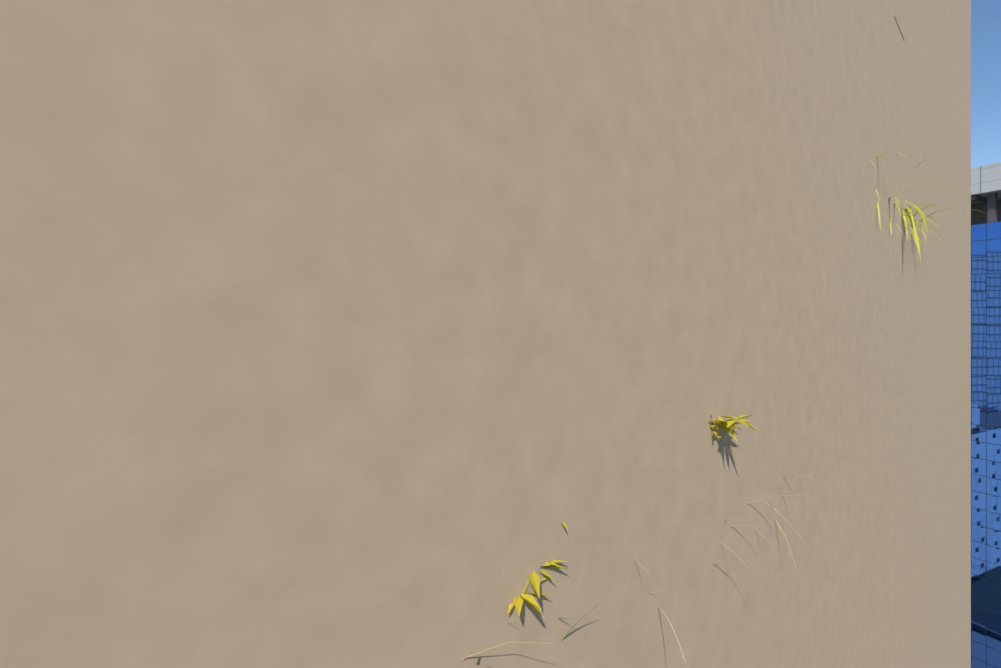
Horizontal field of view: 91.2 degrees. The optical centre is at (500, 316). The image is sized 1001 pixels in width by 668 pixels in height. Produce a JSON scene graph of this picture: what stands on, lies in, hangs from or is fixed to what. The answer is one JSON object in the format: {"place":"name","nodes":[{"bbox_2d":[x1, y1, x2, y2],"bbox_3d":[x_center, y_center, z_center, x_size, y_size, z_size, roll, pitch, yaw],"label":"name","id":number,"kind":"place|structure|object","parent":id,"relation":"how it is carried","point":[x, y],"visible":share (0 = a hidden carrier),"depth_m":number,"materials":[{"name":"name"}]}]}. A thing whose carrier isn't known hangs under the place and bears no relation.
{"place":"outdoors","nodes":[
{"label":"outdoors","id":0,"kind":"place"},
{"bbox_2d":[0,0,970,667],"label":"building wall","id":1,"kind":"structure","parent":0,"point":[376,332],"depth_m":1.61,"materials":[{"name":"paint"}]},
{"bbox_2d":[871,136,984,260],"bbox_3d":[6.080,-1.649,8.163,5.421,2.224,2.475,0,0,-35],"label":"hanging fern","id":2,"kind":"object","parent":1,"relation":"attached to","point":[911,219],"visible":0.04,"depth_m":7.51,"materials":[{"name":"yellow plant"}]},
{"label":"slat planter box","id":3,"kind":"object","parent":1,"relation":"attached to","visible":0},
{"bbox_2d":[462,415,851,664],"bbox_3d":[0.639,1.065,2.765,6.188,1.934,2.254,0,0,-35],"label":"planter group","id":4,"kind":"object","parent":3,"relation":"in","point":[534,577],"depth_m":1.84,"materials":[{"name":"yellow plant"}]},
{"bbox_2d":[971,0,1000,167],"label":"sky","id":5,"kind":"structure","parent":0,"point":[985,14],"materials":[{"name":"blue"}]},
{"label":"ground","id":6,"kind":"structure","parent":0,"visible":0},
{"bbox_2d":[971,162,1000,667],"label":"striped building","id":7,"kind":"structure","parent":6,"relation":"on","point":[986,428],"depth_m":51.56,"materials":[{"name":"blue mirror"}]}
]}

